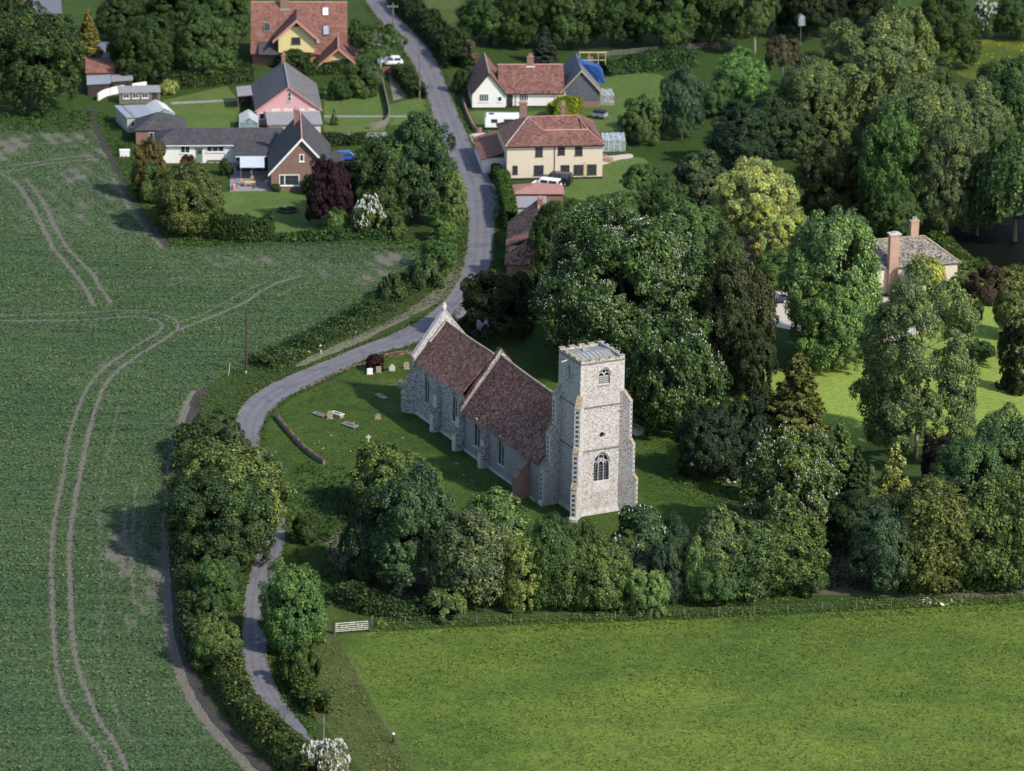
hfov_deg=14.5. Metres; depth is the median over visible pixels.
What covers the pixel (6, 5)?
tree
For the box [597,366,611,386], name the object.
window
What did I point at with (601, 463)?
window
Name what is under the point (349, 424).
tomb
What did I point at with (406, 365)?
gravestone
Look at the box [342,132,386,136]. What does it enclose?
garden path
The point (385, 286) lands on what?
shrub
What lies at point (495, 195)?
layby
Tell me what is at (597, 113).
trailer
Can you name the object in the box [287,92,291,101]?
window
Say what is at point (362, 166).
tree
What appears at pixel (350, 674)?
rough grass
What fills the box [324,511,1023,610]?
leaf litter
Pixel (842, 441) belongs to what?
conifer
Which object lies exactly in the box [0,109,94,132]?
verge plants
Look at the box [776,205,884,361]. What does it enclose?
tree
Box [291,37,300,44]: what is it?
window
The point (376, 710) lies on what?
wire fence
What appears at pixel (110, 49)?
tree
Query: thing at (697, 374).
chestnut tree
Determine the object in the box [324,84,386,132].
garden lawn
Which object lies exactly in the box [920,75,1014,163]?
willow tree
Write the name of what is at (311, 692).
hedge
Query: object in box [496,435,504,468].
window
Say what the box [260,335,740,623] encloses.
churchyard grass
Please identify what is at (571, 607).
hedge
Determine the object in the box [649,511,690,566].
tree
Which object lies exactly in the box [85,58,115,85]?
shed
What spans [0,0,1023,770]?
ground
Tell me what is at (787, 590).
hedge
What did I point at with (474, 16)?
tree
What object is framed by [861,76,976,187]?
willow tree
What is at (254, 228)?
hedge
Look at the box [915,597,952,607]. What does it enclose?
cow parsley
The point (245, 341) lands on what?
utility pole
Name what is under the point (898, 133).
tree
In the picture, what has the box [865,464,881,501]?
conifer
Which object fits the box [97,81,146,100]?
wall
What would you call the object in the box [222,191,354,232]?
garden lawn
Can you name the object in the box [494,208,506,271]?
verge plants
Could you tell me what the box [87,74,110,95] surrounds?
shed
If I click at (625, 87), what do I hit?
garden lawn
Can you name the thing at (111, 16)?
tree
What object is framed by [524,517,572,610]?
tree
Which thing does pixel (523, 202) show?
outbuilding
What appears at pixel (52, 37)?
tree
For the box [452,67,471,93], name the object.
shrub
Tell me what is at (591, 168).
window
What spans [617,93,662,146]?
tree
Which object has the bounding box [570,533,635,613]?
tree
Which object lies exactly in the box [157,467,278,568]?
tree
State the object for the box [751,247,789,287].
tree
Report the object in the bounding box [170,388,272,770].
field edge soil
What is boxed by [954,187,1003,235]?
willow tree
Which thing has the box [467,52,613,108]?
cottage
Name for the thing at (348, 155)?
car
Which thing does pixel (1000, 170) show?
willow tree
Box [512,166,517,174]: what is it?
window
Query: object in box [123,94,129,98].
window
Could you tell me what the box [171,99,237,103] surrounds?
garden path
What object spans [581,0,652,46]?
tree
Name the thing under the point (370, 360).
shrub
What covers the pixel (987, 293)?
shrub
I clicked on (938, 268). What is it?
shrub
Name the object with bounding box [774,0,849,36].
tree
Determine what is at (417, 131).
tree
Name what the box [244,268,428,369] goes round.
hedge
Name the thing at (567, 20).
tree
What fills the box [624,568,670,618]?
tree
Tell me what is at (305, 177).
shrub
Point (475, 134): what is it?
driveway
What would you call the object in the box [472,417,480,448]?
window
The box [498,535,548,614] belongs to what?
tree
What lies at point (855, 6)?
tree
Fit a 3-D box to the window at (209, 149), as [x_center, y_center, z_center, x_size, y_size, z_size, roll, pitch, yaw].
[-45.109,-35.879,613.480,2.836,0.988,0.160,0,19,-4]
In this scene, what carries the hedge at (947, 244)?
on the ground at (670, 150)
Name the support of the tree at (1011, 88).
on the ground at (670, 150)
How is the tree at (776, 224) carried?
on the ground at (670, 150)
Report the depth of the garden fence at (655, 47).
682.50 m
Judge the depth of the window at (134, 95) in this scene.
646.07 m
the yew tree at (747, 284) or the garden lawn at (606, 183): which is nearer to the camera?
the yew tree at (747, 284)
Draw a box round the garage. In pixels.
[134,112,185,143]
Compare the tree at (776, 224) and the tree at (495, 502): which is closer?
the tree at (495, 502)
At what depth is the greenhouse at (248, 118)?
630.36 m
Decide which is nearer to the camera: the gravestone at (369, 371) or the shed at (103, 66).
the gravestone at (369, 371)
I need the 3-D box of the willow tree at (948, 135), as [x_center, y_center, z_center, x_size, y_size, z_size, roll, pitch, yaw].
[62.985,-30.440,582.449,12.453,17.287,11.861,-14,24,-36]
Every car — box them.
[335,150,356,159]
[377,55,402,65]
[532,177,561,184]
[542,171,572,186]
[774,293,786,303]
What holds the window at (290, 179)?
in the chalet house at (289, 152)
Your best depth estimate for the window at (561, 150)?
606.78 m
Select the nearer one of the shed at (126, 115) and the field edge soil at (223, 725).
the field edge soil at (223, 725)
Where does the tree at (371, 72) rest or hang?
on the garden lawn at (371, 106)
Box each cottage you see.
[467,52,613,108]
[504,195,551,275]
[740,233,783,264]
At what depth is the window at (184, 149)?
613.18 m
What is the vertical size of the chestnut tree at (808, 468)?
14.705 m
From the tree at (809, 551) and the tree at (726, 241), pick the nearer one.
the tree at (809, 551)
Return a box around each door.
[152,93,157,100]
[195,148,202,161]
[506,95,512,106]
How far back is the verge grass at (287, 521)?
515.59 m
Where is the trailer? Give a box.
[592,109,610,118]
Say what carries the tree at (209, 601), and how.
on the ground at (670, 150)
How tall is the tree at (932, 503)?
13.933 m
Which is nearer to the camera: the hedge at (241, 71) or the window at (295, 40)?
the hedge at (241, 71)
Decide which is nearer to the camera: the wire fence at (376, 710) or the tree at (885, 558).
the wire fence at (376, 710)
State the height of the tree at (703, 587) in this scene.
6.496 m
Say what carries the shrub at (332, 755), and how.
on the ground at (670, 150)
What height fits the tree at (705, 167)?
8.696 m
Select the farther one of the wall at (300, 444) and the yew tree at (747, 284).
the yew tree at (747, 284)
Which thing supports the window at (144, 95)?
in the shed at (141, 94)
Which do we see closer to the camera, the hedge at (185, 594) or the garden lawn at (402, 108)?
the hedge at (185, 594)
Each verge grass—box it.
[232,0,470,743]
[256,1,500,770]
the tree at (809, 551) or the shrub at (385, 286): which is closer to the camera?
the tree at (809, 551)
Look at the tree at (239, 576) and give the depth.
448.16 m
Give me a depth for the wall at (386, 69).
666.82 m
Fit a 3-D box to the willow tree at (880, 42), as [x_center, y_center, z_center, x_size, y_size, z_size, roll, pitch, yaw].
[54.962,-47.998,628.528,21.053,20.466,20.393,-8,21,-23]
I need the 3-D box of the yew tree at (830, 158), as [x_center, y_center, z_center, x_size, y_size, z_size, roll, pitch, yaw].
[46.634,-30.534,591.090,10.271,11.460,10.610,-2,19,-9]
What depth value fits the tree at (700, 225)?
562.70 m
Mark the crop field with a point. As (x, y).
(118, 549)
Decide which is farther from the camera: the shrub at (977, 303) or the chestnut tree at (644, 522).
the shrub at (977, 303)
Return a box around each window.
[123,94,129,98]
[132,93,138,98]
[141,93,148,98]
[180,146,190,153]
[206,146,224,152]
[258,113,264,119]
[279,174,299,186]
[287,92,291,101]
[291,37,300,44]
[299,154,303,161]
[423,371,429,405]
[451,390,457,423]
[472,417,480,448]
[479,94,488,101]
[491,119,512,122]
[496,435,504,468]
[497,96,501,101]
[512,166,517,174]
[518,95,528,101]
[533,165,543,175]
[535,148,542,156]
[558,147,564,154]
[561,165,569,171]
[566,362,572,383]
[574,147,582,155]
[574,165,583,174]
[587,164,596,174]
[592,450,610,483]
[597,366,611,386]
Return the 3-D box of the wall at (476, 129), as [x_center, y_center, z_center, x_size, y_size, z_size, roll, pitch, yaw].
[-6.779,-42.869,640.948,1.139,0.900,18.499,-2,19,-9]
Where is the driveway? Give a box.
[468,133,484,142]
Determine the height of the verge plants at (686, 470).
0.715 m
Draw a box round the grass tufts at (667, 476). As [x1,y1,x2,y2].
[635,421,732,525]
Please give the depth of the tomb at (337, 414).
504.47 m
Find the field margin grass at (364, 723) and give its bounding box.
[294,622,405,770]
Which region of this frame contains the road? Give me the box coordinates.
[236,0,493,770]
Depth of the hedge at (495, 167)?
606.89 m
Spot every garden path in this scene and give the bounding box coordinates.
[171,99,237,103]
[324,116,413,116]
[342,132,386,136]
[603,154,632,164]
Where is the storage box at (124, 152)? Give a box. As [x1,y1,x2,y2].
[119,149,129,156]
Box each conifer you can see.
[75,8,103,72]
[532,26,559,63]
[766,351,833,479]
[825,419,853,494]
[841,444,868,497]
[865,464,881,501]
[876,441,913,504]
[994,311,1017,389]
[1006,312,1023,395]
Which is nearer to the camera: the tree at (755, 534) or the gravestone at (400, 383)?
the tree at (755, 534)
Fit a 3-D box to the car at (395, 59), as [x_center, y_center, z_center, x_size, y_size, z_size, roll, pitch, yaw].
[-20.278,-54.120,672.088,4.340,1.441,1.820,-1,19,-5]
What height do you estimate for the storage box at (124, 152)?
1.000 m
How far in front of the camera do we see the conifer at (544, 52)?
673.10 m
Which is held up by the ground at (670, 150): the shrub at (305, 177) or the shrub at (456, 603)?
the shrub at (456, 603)
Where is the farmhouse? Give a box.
[472,99,605,179]
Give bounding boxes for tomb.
[311,411,326,417]
[332,410,344,418]
[341,421,358,428]
[375,393,387,398]
[632,423,644,435]
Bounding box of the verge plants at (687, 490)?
[660,478,741,511]
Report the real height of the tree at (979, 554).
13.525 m
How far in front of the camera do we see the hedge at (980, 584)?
451.30 m
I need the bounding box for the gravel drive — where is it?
[716,287,939,341]
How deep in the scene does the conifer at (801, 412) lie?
485.24 m
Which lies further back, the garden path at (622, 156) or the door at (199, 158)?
the garden path at (622, 156)
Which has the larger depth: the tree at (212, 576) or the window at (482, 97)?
the window at (482, 97)
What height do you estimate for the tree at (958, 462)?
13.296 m
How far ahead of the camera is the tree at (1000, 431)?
472.33 m
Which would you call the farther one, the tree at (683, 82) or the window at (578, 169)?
the tree at (683, 82)
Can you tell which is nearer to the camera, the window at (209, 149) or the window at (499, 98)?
the window at (209, 149)
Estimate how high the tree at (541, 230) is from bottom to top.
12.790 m
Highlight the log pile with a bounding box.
[603,154,615,161]
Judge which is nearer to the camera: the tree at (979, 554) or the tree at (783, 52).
the tree at (979, 554)
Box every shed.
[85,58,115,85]
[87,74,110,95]
[93,42,111,58]
[111,73,132,86]
[115,104,152,132]
[117,85,160,103]
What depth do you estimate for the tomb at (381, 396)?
511.83 m
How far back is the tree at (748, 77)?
647.33 m
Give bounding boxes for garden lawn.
[163,86,240,127]
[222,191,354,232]
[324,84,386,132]
[390,95,433,125]
[465,73,672,137]
[563,157,653,201]
[721,280,1023,452]
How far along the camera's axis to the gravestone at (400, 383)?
515.51 m
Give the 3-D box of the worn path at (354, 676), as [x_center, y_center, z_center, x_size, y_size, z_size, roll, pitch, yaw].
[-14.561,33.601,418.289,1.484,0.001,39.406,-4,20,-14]
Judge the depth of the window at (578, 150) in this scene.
607.07 m
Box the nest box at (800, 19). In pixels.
[797,13,804,46]
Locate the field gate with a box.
[333,618,370,634]
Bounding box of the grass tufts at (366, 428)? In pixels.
[262,358,509,491]
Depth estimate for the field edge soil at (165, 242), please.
606.14 m
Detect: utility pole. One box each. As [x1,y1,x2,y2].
[245,309,246,373]
[322,716,324,743]
[387,2,397,24]
[419,47,420,98]
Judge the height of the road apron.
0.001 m
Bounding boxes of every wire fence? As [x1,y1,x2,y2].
[335,631,423,769]
[372,594,1014,624]
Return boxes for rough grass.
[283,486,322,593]
[291,461,364,607]
[306,642,407,770]
[370,591,1023,623]
[372,599,1023,634]
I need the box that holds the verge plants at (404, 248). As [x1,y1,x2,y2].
[362,232,464,274]
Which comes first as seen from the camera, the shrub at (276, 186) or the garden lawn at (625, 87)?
the shrub at (276, 186)
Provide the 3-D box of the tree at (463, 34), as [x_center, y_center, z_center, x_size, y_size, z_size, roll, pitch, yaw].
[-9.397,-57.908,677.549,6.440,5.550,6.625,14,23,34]
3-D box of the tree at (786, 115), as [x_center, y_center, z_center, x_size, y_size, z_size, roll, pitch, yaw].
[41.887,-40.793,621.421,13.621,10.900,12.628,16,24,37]
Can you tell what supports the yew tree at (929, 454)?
on the ground at (670, 150)
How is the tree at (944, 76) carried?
on the ground at (670, 150)
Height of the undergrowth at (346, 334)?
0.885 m
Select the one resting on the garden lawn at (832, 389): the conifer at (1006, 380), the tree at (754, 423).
the conifer at (1006, 380)
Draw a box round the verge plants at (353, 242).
[169,236,418,246]
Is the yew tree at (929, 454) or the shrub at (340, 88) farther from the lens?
the shrub at (340, 88)
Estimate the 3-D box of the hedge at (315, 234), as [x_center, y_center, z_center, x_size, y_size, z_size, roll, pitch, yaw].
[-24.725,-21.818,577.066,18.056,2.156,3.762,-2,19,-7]
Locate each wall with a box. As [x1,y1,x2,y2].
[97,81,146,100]
[275,412,324,464]
[302,362,364,389]
[369,67,389,128]
[382,67,391,73]
[383,349,413,356]
[462,98,481,132]
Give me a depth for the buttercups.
686.80 m
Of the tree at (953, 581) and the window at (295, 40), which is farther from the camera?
the window at (295, 40)
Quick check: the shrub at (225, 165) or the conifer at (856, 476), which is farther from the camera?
the shrub at (225, 165)
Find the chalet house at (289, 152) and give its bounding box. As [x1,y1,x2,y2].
[154,107,343,190]
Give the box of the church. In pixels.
[400,302,637,522]
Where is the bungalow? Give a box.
[251,52,322,132]
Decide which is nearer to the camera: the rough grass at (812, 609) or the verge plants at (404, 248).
the rough grass at (812, 609)
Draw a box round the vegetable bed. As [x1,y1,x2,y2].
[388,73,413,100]
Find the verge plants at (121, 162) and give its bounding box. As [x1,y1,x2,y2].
[89,111,212,245]
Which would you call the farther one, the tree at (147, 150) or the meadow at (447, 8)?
the meadow at (447, 8)
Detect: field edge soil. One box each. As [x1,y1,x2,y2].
[87,108,172,247]
[170,242,369,247]
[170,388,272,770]
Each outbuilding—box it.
[513,183,564,202]
[516,196,546,213]
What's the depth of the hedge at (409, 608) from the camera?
443.31 m
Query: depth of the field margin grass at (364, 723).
416.67 m
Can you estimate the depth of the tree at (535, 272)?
540.64 m
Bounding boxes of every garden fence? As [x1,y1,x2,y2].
[597,40,736,56]
[980,29,1018,35]
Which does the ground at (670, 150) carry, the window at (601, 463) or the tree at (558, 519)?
the tree at (558, 519)
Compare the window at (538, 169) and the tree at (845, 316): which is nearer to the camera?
the tree at (845, 316)
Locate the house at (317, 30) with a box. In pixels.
[251,0,358,73]
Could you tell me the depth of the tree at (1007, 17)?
691.26 m
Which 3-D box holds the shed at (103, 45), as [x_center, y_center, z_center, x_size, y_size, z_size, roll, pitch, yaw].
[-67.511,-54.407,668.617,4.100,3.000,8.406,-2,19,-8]
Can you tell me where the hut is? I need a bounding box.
[232,29,241,41]
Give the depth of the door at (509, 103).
646.86 m
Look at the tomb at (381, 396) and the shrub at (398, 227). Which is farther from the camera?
the shrub at (398, 227)
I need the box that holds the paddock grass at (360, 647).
[336,603,1023,770]
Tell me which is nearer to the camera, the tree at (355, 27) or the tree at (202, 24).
the tree at (202, 24)
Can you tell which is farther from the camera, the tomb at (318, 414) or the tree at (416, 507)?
the tomb at (318, 414)
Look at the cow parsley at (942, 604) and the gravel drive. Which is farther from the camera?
the gravel drive
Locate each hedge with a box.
[158,61,254,89]
[163,421,224,672]
[207,208,276,243]
[208,647,324,770]
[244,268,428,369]
[275,634,333,717]
[276,225,399,242]
[300,58,363,75]
[322,130,367,146]
[328,580,429,622]
[386,0,470,68]
[389,62,428,98]
[425,579,677,611]
[491,162,502,183]
[495,169,518,230]
[545,94,584,115]
[593,45,699,76]
[676,583,808,603]
[867,569,1023,594]
[925,228,1023,274]
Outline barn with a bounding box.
[33,0,61,16]
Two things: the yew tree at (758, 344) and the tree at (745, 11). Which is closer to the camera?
the yew tree at (758, 344)
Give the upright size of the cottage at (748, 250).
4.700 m
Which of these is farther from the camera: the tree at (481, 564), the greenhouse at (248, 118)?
the greenhouse at (248, 118)
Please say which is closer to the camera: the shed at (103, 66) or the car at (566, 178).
the car at (566, 178)
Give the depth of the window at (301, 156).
598.68 m
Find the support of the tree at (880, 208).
on the ground at (670, 150)
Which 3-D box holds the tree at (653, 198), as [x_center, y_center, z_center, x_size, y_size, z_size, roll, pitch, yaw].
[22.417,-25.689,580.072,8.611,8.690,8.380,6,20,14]
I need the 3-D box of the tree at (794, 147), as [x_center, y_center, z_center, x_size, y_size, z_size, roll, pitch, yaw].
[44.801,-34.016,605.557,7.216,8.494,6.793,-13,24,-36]
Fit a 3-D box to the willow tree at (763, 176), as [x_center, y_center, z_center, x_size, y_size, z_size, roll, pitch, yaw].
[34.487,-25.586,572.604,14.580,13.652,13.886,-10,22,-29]
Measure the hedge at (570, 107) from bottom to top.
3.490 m
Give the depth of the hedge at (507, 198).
589.54 m
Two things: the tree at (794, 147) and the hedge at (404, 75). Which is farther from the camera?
the hedge at (404, 75)
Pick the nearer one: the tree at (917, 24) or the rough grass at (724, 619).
the rough grass at (724, 619)
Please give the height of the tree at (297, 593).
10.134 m
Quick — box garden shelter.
[236,85,251,107]
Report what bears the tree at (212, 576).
on the ground at (670, 150)
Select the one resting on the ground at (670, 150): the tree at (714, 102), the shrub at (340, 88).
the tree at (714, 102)
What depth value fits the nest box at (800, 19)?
682.34 m
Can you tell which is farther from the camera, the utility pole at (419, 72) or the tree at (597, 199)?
the utility pole at (419, 72)
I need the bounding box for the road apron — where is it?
[452,287,495,333]
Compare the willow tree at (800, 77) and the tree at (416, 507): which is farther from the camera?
the willow tree at (800, 77)
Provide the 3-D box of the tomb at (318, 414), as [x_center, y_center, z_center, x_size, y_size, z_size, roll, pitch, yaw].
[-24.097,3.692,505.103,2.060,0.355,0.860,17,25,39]
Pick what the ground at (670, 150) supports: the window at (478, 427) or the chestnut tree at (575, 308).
the chestnut tree at (575, 308)
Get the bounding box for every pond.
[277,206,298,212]
[951,216,1023,267]
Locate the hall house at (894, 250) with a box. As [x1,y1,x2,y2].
[788,216,960,294]
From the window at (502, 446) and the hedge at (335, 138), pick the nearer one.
the window at (502, 446)
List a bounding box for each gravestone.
[327,411,333,418]
[366,368,372,374]
[374,413,380,419]
[375,366,381,372]
[388,364,395,370]
[397,380,402,387]
[403,362,409,369]
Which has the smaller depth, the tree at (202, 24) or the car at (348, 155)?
the car at (348, 155)
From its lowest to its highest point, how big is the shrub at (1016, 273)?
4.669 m
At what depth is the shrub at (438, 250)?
562.31 m
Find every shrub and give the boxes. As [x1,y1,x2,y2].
[130,160,161,201]
[160,79,178,94]
[180,154,195,165]
[190,408,235,440]
[218,158,233,174]
[220,420,251,448]
[270,183,281,191]
[280,641,320,687]
[291,515,316,545]
[301,173,317,193]
[301,737,350,770]
[323,207,350,235]
[326,76,351,98]
[330,108,338,125]
[353,193,386,235]
[365,353,384,371]
[377,271,405,302]
[379,211,408,239]
[407,258,443,290]
[419,235,458,266]
[423,587,467,625]
[427,213,461,241]
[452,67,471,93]
[456,39,479,66]
[509,267,533,287]
[797,565,829,597]
[907,253,946,303]
[952,260,981,285]
[964,264,1009,305]
[965,300,983,319]
[966,338,996,361]
[992,263,1023,291]
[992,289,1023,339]
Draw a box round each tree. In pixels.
[0,0,30,57]
[0,0,87,116]
[93,0,147,36]
[106,27,138,73]
[109,11,179,82]
[130,136,168,201]
[139,0,180,15]
[144,0,221,30]
[148,160,224,236]
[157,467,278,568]
[162,434,296,539]
[169,5,241,79]
[188,609,244,671]
[191,554,240,611]
[191,592,230,620]
[206,0,253,36]
[224,556,244,591]
[257,556,329,652]
[274,48,311,69]
[303,153,358,221]
[337,506,398,585]
[342,56,384,99]
[344,132,421,223]
[347,18,368,52]
[347,440,443,514]
[353,23,408,67]
[362,460,455,597]
[375,110,457,222]
[425,507,511,604]
[436,26,475,55]
[439,170,466,221]
[455,0,523,45]
[457,268,537,342]
[462,485,531,549]
[496,0,554,47]
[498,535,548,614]
[520,260,551,324]
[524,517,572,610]
[527,199,573,266]
[528,193,713,368]
[532,510,573,538]
[536,0,599,47]
[539,198,592,220]
[545,535,588,606]
[567,517,609,568]
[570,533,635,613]
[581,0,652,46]
[586,190,645,220]
[609,504,665,568]
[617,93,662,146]
[619,163,677,203]
[623,0,705,47]
[624,306,733,438]
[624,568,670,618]
[638,177,692,219]
[646,538,685,603]
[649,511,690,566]
[651,193,731,274]
[658,64,706,138]
[672,149,726,207]
[673,405,748,480]
[679,0,746,43]
[683,535,710,602]
[684,549,743,601]
[685,502,750,598]
[692,252,779,389]
[697,223,747,287]
[701,79,733,116]
[705,0,781,35]
[706,98,778,168]
[708,156,809,243]
[711,45,769,101]
[719,394,774,470]
[719,517,790,602]
[726,323,779,400]
[731,0,780,53]
[738,421,842,534]
[740,199,805,253]
[740,439,778,492]
[746,87,821,156]
[748,506,831,593]
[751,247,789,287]
[764,33,805,87]
[773,55,855,149]
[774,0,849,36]
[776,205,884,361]
[784,130,823,176]
[792,280,874,373]
[797,138,865,215]
[799,11,935,140]
[819,0,897,24]
[824,489,877,550]
[844,494,920,591]
[848,257,981,458]
[857,98,929,226]
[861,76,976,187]
[863,183,926,237]
[875,0,939,95]
[892,472,973,594]
[906,115,985,232]
[916,0,984,66]
[917,523,964,597]
[919,431,953,481]
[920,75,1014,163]
[925,434,1005,542]
[930,51,956,87]
[947,475,1022,587]
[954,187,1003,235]
[969,54,1023,137]
[970,401,1023,486]
[972,133,1023,241]
[973,0,1000,37]
[985,468,1023,587]
[992,0,1023,39]
[997,337,1009,357]
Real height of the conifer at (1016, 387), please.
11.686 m
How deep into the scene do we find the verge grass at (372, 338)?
535.41 m
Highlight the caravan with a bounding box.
[484,112,518,127]
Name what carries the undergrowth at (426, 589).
on the leaf litter
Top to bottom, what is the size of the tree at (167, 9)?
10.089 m
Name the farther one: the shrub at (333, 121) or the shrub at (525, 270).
the shrub at (333, 121)
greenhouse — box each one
[146,100,174,114]
[239,109,258,127]
[600,132,624,151]
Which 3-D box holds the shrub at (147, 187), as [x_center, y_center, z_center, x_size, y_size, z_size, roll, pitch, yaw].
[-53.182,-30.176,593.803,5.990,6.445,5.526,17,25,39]
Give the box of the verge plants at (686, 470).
[638,420,735,507]
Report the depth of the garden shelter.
646.55 m
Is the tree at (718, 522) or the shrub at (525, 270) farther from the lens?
the shrub at (525, 270)
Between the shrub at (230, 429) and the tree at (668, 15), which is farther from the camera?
the tree at (668, 15)
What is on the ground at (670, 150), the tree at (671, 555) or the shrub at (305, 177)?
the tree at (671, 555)
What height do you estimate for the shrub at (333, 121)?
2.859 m
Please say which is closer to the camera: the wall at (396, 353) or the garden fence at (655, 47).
the wall at (396, 353)
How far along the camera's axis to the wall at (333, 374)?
519.83 m
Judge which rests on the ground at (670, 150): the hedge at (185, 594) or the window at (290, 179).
the hedge at (185, 594)
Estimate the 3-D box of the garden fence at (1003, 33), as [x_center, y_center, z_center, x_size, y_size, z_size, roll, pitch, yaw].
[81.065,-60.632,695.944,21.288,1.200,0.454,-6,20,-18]
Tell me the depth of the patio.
605.59 m
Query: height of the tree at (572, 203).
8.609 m
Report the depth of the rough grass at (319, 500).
472.80 m
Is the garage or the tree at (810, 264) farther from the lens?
the garage
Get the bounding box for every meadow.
[410,0,460,24]
[947,31,1023,82]
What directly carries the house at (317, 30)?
on the ground at (670, 150)
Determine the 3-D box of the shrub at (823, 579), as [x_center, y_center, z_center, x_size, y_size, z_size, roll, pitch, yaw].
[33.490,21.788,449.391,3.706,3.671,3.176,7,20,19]
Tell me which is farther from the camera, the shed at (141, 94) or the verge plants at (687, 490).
the shed at (141, 94)
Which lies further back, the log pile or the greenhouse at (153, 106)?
the greenhouse at (153, 106)
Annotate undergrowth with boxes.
[192,237,464,416]
[365,533,824,601]
[821,526,865,589]
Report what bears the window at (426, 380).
in the church
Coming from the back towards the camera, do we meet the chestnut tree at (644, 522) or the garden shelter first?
the garden shelter
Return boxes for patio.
[230,163,270,190]
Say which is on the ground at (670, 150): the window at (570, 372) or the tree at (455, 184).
the tree at (455, 184)
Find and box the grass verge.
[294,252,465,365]
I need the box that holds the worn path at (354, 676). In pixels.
[332,638,410,770]
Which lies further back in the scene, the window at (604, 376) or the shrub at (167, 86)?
the shrub at (167, 86)
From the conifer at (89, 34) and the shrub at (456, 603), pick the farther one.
the conifer at (89, 34)
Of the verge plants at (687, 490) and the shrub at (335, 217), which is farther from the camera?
the shrub at (335, 217)
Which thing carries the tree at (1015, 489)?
on the ground at (670, 150)
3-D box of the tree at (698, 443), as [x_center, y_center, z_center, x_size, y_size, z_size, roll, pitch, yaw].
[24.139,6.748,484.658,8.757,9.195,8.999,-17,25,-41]
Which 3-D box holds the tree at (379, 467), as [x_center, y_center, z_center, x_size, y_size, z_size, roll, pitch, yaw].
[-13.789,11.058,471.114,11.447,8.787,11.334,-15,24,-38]
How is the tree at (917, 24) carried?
on the ground at (670, 150)
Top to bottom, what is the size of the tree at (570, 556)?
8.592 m
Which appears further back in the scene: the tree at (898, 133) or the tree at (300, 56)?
the tree at (300, 56)
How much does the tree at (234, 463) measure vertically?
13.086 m
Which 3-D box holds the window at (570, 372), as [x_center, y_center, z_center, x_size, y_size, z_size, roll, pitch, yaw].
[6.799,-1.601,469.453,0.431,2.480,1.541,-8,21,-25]
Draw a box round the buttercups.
[978,41,1023,62]
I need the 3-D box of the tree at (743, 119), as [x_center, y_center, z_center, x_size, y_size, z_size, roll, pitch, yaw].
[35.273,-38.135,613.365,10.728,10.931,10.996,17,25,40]
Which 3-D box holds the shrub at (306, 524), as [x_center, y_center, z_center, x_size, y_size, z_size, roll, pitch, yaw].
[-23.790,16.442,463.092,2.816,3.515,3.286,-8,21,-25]
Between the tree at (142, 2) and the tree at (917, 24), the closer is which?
the tree at (917, 24)
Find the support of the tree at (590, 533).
on the ground at (670, 150)
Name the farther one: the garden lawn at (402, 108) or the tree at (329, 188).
the garden lawn at (402, 108)
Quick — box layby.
[491,183,499,217]
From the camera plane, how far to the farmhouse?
607.75 m
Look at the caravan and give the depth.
633.26 m
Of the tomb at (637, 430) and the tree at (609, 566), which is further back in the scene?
the tomb at (637, 430)
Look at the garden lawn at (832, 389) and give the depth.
517.18 m
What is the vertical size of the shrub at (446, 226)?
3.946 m
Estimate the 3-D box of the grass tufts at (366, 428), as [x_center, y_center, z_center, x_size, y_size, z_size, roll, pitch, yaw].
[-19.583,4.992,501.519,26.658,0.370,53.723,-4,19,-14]
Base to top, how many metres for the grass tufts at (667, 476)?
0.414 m
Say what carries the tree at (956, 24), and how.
on the ground at (670, 150)
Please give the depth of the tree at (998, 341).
524.06 m
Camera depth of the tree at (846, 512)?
460.74 m
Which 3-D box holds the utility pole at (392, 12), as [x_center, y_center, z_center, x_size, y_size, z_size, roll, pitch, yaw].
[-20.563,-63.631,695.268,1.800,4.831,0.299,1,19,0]
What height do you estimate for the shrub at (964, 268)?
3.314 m
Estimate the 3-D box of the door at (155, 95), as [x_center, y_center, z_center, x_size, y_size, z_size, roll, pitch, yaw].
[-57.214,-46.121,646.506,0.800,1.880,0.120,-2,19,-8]
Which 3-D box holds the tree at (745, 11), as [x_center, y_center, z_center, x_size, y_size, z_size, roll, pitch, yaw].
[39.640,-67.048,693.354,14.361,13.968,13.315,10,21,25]
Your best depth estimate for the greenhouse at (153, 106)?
636.08 m
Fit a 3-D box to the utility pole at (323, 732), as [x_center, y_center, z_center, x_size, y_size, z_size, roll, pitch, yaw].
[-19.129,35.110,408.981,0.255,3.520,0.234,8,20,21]
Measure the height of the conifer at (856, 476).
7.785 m
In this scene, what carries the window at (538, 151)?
in the farmhouse
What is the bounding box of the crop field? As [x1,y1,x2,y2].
[0,121,420,770]
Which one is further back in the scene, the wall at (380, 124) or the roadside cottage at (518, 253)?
the wall at (380, 124)
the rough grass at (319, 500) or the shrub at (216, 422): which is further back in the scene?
the shrub at (216, 422)
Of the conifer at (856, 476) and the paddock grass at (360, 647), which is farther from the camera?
the conifer at (856, 476)
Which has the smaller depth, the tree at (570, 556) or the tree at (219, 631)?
the tree at (219, 631)
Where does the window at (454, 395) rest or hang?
in the church
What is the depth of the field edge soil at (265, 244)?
574.00 m
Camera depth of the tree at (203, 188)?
575.48 m
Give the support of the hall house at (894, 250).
on the ground at (670, 150)
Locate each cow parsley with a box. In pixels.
[722,476,739,489]
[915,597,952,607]
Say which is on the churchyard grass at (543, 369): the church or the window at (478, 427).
the church

